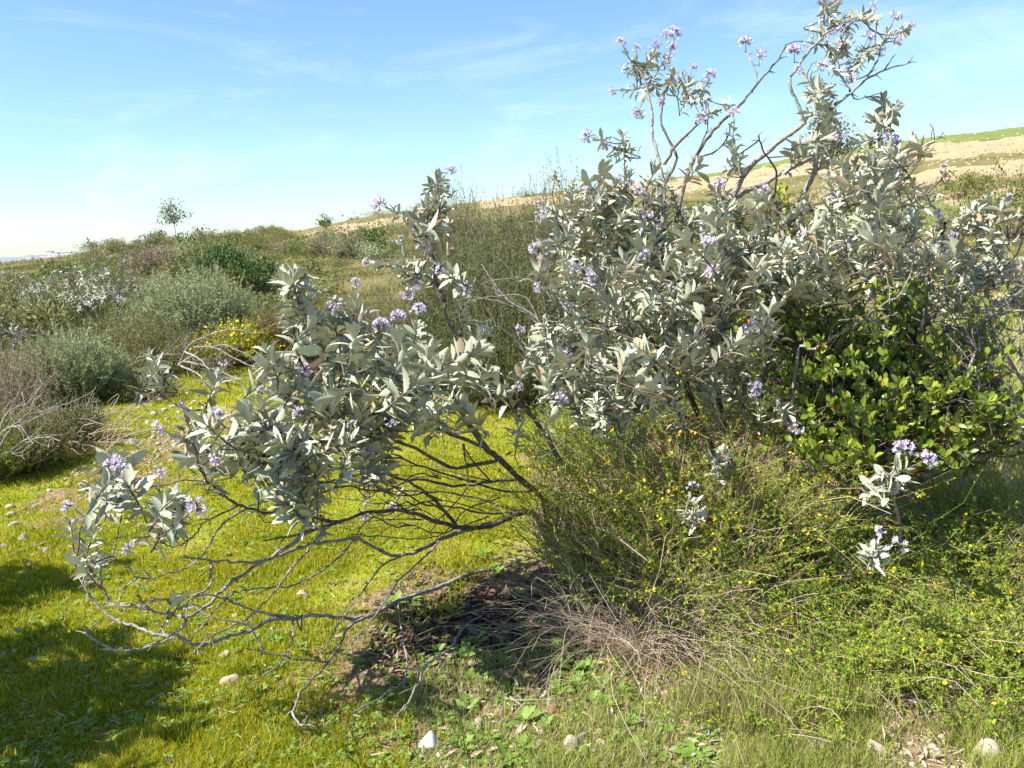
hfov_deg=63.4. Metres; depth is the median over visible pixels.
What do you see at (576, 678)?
weed plant
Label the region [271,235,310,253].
hillside shrub
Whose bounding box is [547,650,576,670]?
weed plant
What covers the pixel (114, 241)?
hillside shrub
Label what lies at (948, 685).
fallen stick
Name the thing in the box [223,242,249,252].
hillside shrub
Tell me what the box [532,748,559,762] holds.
weed plant
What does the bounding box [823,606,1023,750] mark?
deerweed plant
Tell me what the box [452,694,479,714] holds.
weed plant
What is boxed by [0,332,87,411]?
wiry shrub
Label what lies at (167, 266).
leafy shrub
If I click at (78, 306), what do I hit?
yerba santa shrub
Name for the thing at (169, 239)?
hillside shrub
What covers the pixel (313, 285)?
hillside shrub
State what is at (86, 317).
hill scrub
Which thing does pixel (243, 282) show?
leafy shrub
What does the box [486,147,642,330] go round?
wiry shrub
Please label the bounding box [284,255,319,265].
hillside shrub
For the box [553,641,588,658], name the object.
weed plant
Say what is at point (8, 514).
stone
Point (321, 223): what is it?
leafy shrub
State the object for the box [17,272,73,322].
yerba santa shrub
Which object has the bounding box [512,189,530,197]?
hillside shrub
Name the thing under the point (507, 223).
hillside shrub
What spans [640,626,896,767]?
deerweed plant
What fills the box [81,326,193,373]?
shrub
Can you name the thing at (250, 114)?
sky
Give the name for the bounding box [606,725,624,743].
weed plant
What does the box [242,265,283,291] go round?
hillside shrub
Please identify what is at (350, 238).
leafy shrub
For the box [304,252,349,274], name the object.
hillside shrub
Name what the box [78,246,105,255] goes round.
hillside shrub
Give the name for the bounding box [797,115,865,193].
hill tree
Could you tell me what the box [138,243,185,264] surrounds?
hillside shrub
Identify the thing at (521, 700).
fallen stick
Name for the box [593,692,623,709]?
weed plant
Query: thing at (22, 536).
stone
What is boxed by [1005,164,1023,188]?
hillside shrub
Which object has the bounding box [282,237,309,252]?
hillside shrub
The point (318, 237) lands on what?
hillside shrub
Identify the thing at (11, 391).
wiry shrub
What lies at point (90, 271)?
hillside shrub
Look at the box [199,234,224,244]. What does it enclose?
hillside shrub
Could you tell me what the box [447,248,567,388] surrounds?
dead branches
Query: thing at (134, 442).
stone
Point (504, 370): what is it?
wiry shrub
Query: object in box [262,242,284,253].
hillside shrub
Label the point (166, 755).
meadow weeds
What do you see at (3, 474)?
wiry shrub
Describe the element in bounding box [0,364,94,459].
dead branches
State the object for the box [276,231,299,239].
hillside shrub
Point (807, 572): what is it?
deerweed plant
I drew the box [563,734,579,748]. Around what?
stone
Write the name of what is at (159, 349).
wiry shrub
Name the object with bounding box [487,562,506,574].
weed plant
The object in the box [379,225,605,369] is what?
wiry shrub
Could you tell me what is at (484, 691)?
sparse grass
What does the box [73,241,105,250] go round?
hillside shrub
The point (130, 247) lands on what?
hillside shrub
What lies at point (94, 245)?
hillside shrub
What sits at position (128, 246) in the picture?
hillside shrub
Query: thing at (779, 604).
deerweed plant
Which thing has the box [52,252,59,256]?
town building
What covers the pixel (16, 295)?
hillside shrub
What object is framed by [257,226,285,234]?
hillside shrub
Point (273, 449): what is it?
yerba santa shrub
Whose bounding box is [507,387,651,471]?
wiry shrub
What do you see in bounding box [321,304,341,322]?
hillside shrub
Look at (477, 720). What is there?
stone
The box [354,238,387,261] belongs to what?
leafy shrub
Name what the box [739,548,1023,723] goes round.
deerweed plant
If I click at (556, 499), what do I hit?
deerweed plant
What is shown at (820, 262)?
leafy shrub
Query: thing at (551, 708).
stone
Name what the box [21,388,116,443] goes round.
wiry shrub
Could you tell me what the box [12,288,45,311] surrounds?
hillside shrub
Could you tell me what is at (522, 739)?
weed plant
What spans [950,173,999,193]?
hillside shrub
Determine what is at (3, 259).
distant hills
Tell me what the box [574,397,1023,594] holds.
deerweed plant
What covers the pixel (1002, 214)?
hillside shrub
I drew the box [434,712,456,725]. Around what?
weed plant
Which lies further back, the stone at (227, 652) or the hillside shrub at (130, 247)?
the hillside shrub at (130, 247)
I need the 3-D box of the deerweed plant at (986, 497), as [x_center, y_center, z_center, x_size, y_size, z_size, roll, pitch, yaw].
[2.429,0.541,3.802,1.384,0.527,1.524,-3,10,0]
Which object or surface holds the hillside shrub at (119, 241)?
on the ground at (980, 143)
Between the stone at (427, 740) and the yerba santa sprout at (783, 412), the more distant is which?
the yerba santa sprout at (783, 412)
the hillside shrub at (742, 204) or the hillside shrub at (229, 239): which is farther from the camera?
the hillside shrub at (229, 239)
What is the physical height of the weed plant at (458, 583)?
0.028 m
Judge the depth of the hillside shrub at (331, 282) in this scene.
21.41 m
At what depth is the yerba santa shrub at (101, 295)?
14.89 m
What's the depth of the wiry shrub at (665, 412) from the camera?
6.14 m
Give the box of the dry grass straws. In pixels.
[0,380,447,767]
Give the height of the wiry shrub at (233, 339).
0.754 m
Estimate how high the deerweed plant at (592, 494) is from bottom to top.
1.086 m
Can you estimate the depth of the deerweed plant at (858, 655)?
2.87 m
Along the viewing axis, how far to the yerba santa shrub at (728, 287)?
3.68 m
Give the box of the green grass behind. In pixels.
[881,220,1023,508]
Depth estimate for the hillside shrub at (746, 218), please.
29.64 m
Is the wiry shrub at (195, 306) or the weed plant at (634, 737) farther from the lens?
the wiry shrub at (195, 306)
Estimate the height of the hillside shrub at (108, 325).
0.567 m
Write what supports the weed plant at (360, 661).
on the ground at (980, 143)
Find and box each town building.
[26,255,33,258]
[46,251,53,257]
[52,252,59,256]
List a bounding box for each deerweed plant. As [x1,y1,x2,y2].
[419,390,779,587]
[457,456,801,624]
[479,364,848,590]
[490,354,953,601]
[505,467,861,679]
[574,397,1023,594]
[621,531,893,649]
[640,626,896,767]
[675,572,977,742]
[685,503,998,639]
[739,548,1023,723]
[777,479,1023,616]
[805,541,1023,696]
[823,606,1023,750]
[829,467,1023,591]
[861,547,1023,698]
[889,443,1023,563]
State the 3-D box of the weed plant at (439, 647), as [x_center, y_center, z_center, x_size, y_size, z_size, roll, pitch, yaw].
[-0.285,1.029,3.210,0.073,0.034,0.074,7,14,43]
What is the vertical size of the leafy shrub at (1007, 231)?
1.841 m
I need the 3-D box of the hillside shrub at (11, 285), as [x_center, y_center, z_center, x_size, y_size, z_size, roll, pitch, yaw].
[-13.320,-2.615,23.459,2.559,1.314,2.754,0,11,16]
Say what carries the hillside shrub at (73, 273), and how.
on the ground at (980, 143)
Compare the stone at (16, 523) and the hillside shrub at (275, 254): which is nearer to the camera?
the stone at (16, 523)
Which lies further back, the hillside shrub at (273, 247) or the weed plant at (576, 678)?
the hillside shrub at (273, 247)
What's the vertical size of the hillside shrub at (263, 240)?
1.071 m
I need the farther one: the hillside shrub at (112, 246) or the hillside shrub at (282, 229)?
the hillside shrub at (282, 229)
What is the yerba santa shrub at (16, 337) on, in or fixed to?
on the ground at (980, 143)
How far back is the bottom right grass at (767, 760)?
2.48 m
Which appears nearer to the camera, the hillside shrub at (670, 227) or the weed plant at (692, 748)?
the weed plant at (692, 748)
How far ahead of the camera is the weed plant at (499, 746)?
2.55 m
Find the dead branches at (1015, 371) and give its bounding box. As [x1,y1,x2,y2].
[917,260,1023,444]
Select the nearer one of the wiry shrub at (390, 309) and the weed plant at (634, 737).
the weed plant at (634, 737)
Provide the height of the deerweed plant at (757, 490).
1.067 m
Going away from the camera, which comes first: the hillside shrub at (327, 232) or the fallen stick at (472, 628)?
the fallen stick at (472, 628)
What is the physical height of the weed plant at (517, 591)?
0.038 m
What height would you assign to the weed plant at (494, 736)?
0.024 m
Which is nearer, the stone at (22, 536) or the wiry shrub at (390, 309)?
the stone at (22, 536)
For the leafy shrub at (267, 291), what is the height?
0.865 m
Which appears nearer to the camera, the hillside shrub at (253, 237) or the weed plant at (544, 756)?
the weed plant at (544, 756)
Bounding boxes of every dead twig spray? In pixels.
[0,387,173,466]
[0,389,147,475]
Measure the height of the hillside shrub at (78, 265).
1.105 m
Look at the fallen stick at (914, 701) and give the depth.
2.73 m
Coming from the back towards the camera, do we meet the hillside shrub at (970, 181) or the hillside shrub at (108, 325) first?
the hillside shrub at (970, 181)
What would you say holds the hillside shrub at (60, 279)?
on the ground at (980, 143)
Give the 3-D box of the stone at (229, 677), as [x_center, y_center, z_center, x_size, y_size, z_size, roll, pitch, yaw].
[-1.051,1.117,3.093,0.078,0.056,0.050,-8,13,-21]
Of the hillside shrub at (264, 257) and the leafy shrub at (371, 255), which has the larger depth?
the leafy shrub at (371, 255)
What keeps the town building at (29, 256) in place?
on the ground at (980, 143)
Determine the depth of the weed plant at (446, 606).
3.56 m
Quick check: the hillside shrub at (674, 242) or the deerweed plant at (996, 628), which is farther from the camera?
the hillside shrub at (674, 242)
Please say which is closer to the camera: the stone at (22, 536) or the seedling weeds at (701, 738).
the seedling weeds at (701, 738)
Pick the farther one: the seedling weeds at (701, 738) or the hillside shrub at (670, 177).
the hillside shrub at (670, 177)
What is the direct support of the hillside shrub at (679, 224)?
on the ground at (980, 143)
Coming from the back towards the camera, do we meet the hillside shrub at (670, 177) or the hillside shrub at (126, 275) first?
the hillside shrub at (670, 177)
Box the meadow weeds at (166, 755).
[0,378,460,767]
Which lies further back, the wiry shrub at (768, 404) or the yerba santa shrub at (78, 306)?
the yerba santa shrub at (78, 306)
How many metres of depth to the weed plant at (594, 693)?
2.86 m
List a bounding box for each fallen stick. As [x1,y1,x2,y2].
[9,541,48,557]
[469,627,535,652]
[504,697,568,701]
[893,694,976,712]
[916,679,971,690]
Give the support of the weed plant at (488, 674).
on the ground at (980, 143)
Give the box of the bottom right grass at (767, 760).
[712,688,1023,767]
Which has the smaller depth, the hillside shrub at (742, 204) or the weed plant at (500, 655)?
the weed plant at (500, 655)
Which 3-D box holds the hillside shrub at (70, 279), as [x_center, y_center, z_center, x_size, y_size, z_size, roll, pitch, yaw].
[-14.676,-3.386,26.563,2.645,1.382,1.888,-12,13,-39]
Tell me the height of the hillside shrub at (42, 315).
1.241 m
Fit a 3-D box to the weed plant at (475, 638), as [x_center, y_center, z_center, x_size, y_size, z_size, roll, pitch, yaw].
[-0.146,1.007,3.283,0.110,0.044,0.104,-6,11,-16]
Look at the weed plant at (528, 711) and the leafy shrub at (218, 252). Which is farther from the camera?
the leafy shrub at (218, 252)
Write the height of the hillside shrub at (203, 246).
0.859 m
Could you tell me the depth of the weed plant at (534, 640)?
3.27 m
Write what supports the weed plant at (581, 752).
on the ground at (980, 143)
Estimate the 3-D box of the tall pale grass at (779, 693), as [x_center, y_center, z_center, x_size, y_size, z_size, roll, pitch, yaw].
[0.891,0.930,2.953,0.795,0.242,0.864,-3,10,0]
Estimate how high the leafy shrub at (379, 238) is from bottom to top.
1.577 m
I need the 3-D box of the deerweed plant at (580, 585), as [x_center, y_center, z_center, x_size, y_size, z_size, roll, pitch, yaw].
[0.434,0.676,3.584,1.436,0.581,1.272,-8,11,-25]
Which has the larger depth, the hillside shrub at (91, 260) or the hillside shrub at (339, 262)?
the hillside shrub at (91, 260)
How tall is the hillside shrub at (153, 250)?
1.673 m
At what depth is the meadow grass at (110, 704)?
3.75 m
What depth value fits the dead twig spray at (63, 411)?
7.33 m
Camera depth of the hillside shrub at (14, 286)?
28.95 m
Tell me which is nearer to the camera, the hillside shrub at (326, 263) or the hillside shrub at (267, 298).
the hillside shrub at (267, 298)
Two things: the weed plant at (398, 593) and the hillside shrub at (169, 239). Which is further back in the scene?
the hillside shrub at (169, 239)
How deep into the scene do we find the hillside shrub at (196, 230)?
75.08 m
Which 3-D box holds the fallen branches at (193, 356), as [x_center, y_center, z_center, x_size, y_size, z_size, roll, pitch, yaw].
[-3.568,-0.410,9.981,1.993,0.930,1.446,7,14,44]
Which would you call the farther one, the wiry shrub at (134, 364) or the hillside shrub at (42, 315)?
the hillside shrub at (42, 315)
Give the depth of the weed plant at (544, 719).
2.71 m
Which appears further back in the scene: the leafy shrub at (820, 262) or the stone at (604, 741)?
the leafy shrub at (820, 262)
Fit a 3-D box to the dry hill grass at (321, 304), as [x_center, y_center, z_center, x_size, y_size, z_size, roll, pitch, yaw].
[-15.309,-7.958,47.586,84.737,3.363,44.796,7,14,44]
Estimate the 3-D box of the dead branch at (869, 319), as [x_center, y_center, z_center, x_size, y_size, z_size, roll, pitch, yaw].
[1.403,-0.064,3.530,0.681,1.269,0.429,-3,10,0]
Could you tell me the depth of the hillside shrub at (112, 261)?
43.06 m
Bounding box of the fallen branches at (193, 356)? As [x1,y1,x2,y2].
[131,309,278,394]
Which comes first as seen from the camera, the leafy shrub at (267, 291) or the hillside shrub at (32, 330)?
the hillside shrub at (32, 330)
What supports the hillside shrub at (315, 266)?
on the ground at (980, 143)
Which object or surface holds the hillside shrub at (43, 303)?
on the ground at (980, 143)
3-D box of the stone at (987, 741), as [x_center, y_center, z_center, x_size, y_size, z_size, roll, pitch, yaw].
[1.404,1.088,2.443,0.090,0.105,0.066,4,13,34]
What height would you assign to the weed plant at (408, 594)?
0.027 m
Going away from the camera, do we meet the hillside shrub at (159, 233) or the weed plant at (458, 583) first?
the weed plant at (458, 583)
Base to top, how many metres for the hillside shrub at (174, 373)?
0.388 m
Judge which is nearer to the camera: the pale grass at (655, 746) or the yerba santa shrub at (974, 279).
the pale grass at (655, 746)
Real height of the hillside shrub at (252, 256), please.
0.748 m
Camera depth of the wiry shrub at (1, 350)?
9.39 m
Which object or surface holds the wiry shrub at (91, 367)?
on the ground at (980, 143)
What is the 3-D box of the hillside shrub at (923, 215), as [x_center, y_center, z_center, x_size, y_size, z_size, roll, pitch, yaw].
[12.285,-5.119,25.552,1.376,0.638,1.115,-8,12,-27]
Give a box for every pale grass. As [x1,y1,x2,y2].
[407,617,1023,767]
[661,588,901,734]
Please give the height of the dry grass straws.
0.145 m
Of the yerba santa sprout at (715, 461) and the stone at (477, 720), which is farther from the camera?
the yerba santa sprout at (715, 461)
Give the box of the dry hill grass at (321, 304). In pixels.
[0,170,1023,383]
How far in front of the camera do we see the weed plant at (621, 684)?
2.90 m
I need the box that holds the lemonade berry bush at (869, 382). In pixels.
[696,181,1023,518]
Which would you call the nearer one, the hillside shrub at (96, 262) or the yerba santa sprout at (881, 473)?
the yerba santa sprout at (881, 473)
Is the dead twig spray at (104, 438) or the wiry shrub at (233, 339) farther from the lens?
the wiry shrub at (233, 339)
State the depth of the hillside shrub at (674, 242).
22.13 m
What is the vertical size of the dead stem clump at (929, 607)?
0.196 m
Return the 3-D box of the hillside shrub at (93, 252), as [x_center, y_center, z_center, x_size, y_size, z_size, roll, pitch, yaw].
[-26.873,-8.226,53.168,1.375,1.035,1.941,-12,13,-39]
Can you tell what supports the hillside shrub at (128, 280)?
on the ground at (980, 143)
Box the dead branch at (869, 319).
[755,214,920,506]
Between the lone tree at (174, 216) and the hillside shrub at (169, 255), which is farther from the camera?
the lone tree at (174, 216)
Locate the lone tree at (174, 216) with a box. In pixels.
[156,197,193,241]
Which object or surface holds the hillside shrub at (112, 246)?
on the ground at (980, 143)
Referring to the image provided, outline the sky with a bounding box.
[0,0,1023,256]
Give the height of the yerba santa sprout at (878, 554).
0.586 m
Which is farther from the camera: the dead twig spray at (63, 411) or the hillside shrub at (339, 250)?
the hillside shrub at (339, 250)
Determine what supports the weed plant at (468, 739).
on the ground at (980, 143)
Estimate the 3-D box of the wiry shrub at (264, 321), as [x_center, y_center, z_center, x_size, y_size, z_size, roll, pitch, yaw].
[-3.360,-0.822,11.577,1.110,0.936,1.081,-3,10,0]
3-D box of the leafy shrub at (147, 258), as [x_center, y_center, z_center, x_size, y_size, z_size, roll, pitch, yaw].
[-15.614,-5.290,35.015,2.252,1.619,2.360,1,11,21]
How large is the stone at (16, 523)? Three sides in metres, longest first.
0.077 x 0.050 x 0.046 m
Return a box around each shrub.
[0,263,15,288]
[0,269,74,306]
[0,274,25,310]
[0,275,37,296]
[0,282,81,342]
[0,304,25,324]
[0,305,62,346]
[0,319,27,351]
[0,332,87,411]
[0,340,55,374]
[0,346,60,431]
[0,399,86,474]
[0,414,53,479]
[3,283,81,328]
[5,258,99,293]
[6,316,143,406]
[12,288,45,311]
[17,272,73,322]
[18,261,93,281]
[21,277,106,311]
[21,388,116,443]
[40,273,90,288]
[41,284,111,318]
[45,264,94,287]
[46,261,89,273]
[53,163,562,726]
[53,237,144,332]
[54,279,134,307]
[56,260,140,289]
[64,291,100,315]
[66,266,101,279]
[66,298,192,367]
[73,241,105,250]
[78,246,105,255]
[78,265,132,278]
[80,249,104,261]
[80,253,102,267]
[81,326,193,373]
[82,241,104,251]
[82,260,107,268]
[87,316,127,336]
[96,253,127,269]
[99,241,124,251]
[102,237,123,246]
[102,276,165,299]
[103,345,148,392]
[105,245,124,253]
[106,237,136,243]
[108,234,177,263]
[109,268,145,280]
[110,243,275,347]
[110,372,188,400]
[112,267,160,290]
[117,240,171,277]
[117,242,150,254]
[119,323,238,372]
[124,240,150,247]
[133,234,146,243]
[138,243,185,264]
[139,228,171,238]
[144,237,168,243]
[146,234,165,241]
[149,254,213,286]
[150,252,202,286]
[159,233,184,244]
[159,350,200,376]
[160,233,204,253]
[166,227,253,288]
[185,307,285,364]
[187,224,218,237]
[193,240,213,251]
[197,337,243,375]
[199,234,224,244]
[209,266,263,297]
[212,240,250,253]
[216,237,243,245]
[218,230,252,241]
[220,250,278,297]
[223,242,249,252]
[224,257,280,276]
[225,347,256,365]
[232,293,312,358]
[234,232,266,244]
[236,240,274,250]
[240,287,297,310]
[242,248,269,258]
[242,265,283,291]
[243,255,271,264]
[250,241,267,251]
[252,232,280,244]
[253,267,282,298]
[254,225,278,234]
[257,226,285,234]
[259,251,285,259]
[261,242,310,253]
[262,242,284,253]
[266,231,291,238]
[269,226,288,234]
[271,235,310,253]
[275,270,345,300]
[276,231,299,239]
[277,253,330,279]
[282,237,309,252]
[283,243,308,254]
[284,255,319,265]
[287,241,341,257]
[301,226,338,255]
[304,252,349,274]
[305,276,330,303]
[308,228,337,241]
[311,226,333,240]
[314,212,395,258]
[314,213,334,228]
[317,324,348,340]
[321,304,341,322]
[324,257,353,266]
[326,229,351,258]
[334,244,352,255]
[339,278,436,345]
[342,218,400,258]
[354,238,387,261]
[373,208,397,218]
[378,215,404,233]
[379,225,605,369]
[393,253,612,406]
[394,165,499,316]
[411,179,566,302]
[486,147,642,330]
[493,216,522,232]
[503,0,965,496]
[503,351,583,408]
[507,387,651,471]
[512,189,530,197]
[549,278,739,390]
[561,335,755,437]
[647,226,699,256]
[648,214,685,234]
[649,167,674,181]
[650,225,681,252]
[673,312,822,437]
[721,198,768,223]
[733,192,749,212]
[757,222,857,292]
[765,298,950,398]
[844,163,1023,325]
[890,209,930,223]
[924,195,996,235]
[929,168,991,201]
[947,159,1023,240]
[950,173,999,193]
[958,199,1023,223]
[959,170,1008,181]
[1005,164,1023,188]
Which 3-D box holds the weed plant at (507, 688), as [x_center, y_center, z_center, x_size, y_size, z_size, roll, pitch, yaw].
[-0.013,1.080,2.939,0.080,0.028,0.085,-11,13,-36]
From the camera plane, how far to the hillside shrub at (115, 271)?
26.96 m
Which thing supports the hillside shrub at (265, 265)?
on the ground at (980, 143)
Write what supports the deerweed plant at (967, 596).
on the ground at (980, 143)
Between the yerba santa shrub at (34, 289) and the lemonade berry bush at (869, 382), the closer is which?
the lemonade berry bush at (869, 382)
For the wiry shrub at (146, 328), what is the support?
on the ground at (980, 143)
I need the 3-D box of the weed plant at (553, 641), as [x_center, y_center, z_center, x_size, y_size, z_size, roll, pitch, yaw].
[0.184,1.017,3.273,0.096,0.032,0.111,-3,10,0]
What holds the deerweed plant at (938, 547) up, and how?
on the ground at (980, 143)
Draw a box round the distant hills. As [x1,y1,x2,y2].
[0,251,86,262]
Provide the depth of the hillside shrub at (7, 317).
15.87 m
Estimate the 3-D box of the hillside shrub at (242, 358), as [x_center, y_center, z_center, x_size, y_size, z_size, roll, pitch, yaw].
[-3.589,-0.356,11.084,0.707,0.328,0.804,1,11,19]
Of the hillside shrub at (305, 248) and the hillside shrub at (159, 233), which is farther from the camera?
the hillside shrub at (159, 233)
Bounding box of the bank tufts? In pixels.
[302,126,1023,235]
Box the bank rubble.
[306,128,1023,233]
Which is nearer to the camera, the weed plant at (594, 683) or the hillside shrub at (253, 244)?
the weed plant at (594, 683)
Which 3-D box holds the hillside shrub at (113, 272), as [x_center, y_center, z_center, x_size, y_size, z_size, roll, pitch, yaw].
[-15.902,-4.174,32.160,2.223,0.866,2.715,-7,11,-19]
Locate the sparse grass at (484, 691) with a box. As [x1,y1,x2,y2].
[407,640,699,767]
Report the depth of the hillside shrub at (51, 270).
35.61 m
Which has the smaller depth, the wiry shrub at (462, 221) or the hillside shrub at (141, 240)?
the wiry shrub at (462, 221)
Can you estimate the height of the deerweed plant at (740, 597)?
0.598 m
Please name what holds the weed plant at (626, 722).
on the ground at (980, 143)
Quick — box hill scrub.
[0,187,862,360]
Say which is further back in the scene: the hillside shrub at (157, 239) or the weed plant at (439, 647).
the hillside shrub at (157, 239)
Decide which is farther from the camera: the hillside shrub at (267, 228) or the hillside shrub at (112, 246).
the hillside shrub at (267, 228)
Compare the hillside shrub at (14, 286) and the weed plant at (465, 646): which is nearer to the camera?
the weed plant at (465, 646)
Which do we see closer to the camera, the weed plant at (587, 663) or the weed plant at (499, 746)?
the weed plant at (499, 746)
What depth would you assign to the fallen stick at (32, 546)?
4.72 m
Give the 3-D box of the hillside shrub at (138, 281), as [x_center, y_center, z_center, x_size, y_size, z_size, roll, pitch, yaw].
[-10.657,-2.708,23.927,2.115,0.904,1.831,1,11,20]
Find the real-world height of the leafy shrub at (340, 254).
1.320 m
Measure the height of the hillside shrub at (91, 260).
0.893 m
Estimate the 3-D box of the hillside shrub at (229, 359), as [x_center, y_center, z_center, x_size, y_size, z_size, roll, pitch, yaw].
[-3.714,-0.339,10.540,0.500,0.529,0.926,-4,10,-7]
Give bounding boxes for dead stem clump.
[402,537,820,761]
[479,545,846,746]
[774,543,1020,686]
[873,522,1023,611]
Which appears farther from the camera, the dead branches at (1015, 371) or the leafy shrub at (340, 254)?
the leafy shrub at (340, 254)
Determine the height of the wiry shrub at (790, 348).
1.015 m
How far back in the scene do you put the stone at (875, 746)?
2.47 m
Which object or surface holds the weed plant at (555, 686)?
on the ground at (980, 143)
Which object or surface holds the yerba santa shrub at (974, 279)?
on the ground at (980, 143)
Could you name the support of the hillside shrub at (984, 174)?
on the ground at (980, 143)
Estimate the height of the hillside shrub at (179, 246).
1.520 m
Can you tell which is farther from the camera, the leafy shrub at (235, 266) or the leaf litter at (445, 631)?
the leafy shrub at (235, 266)
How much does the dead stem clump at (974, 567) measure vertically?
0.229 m
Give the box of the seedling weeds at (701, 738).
[397,617,726,767]
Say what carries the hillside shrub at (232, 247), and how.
on the ground at (980, 143)
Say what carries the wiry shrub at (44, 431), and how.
on the ground at (980, 143)
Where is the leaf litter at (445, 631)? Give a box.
[360,548,582,699]
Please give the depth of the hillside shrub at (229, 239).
53.98 m
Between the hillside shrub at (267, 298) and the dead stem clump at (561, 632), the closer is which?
the dead stem clump at (561, 632)
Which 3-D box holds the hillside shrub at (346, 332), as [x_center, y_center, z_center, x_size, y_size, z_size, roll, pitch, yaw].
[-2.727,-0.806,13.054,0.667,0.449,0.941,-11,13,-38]
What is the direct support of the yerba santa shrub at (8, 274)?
on the ground at (980, 143)
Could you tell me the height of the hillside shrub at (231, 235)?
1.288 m
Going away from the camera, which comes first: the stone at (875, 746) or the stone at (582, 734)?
the stone at (875, 746)
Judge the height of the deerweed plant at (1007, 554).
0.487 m
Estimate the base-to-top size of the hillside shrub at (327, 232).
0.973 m
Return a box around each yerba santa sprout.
[675,480,707,570]
[702,444,733,538]
[748,380,804,471]
[855,525,908,578]
[857,439,937,569]
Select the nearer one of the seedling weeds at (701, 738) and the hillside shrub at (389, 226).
the seedling weeds at (701, 738)
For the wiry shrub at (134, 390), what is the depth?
9.01 m
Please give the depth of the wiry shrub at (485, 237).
10.78 m
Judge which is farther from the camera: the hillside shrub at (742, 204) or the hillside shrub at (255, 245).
the hillside shrub at (255, 245)
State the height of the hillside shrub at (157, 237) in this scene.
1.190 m
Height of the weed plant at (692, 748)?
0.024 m
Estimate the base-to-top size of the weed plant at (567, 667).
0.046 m
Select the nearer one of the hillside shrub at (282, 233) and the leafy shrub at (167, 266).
the leafy shrub at (167, 266)
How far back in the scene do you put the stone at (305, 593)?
3.87 m
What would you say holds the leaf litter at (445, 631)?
on the ground at (980, 143)
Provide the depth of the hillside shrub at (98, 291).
20.94 m
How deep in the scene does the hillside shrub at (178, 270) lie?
25.05 m
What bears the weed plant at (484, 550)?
on the ground at (980, 143)
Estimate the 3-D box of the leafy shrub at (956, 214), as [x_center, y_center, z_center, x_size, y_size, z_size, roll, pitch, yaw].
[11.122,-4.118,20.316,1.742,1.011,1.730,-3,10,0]
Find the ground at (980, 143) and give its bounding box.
[0,127,1023,767]
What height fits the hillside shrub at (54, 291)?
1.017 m
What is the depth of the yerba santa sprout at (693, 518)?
3.01 m
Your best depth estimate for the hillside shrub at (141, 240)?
74.01 m
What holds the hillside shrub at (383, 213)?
on the ground at (980, 143)
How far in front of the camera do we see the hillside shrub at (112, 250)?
62.51 m
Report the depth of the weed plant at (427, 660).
3.13 m
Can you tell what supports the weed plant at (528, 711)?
on the ground at (980, 143)
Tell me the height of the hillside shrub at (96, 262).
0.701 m
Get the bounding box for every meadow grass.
[0,362,552,767]
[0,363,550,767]
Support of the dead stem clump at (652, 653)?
on the ground at (980, 143)
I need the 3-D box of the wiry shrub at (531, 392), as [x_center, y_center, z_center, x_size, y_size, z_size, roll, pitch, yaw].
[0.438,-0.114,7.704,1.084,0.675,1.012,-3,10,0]
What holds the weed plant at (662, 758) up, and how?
on the ground at (980, 143)
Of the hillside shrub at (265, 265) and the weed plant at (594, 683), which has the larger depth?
the hillside shrub at (265, 265)
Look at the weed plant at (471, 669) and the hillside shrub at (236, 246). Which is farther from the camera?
the hillside shrub at (236, 246)
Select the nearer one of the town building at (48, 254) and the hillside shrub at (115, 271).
the hillside shrub at (115, 271)
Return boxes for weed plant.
[346,657,364,668]
[380,589,406,607]
[404,592,421,601]
[415,656,437,671]
[429,643,448,655]
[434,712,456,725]
[439,603,467,619]
[441,580,466,587]
[446,735,474,755]
[450,640,476,662]
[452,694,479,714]
[461,630,487,646]
[461,666,483,683]
[475,670,496,681]
[476,548,490,555]
[477,729,503,743]
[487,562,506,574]
[487,651,514,667]
[492,740,523,767]
[500,680,524,694]
[509,732,536,753]
[511,585,528,598]
[511,704,543,727]
[524,635,545,647]
[531,715,558,729]
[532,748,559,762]
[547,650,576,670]
[548,633,569,647]
[551,677,574,697]
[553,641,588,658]
[557,660,586,675]
[564,669,590,688]
[568,745,587,762]
[574,655,600,675]
[580,690,599,702]
[588,675,611,692]
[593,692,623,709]
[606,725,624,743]
[613,679,631,697]
[616,712,642,730]
[629,733,647,749]
[649,747,672,764]
[669,739,715,763]
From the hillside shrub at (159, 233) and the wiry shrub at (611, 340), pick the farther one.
the hillside shrub at (159, 233)
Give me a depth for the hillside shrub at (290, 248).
38.21 m
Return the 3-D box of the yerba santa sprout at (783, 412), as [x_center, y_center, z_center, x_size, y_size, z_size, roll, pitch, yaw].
[1.182,0.390,3.826,0.222,0.971,0.927,-1,11,13]
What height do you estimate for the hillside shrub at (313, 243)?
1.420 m
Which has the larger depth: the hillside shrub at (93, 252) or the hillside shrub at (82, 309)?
the hillside shrub at (93, 252)
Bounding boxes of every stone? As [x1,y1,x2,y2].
[6,511,15,517]
[8,521,19,527]
[18,534,27,540]
[124,438,139,444]
[219,650,231,659]
[219,674,240,686]
[296,590,308,598]
[419,731,440,749]
[473,717,483,725]
[546,703,557,714]
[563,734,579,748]
[577,732,586,742]
[595,738,606,745]
[866,738,887,757]
[972,738,1002,760]

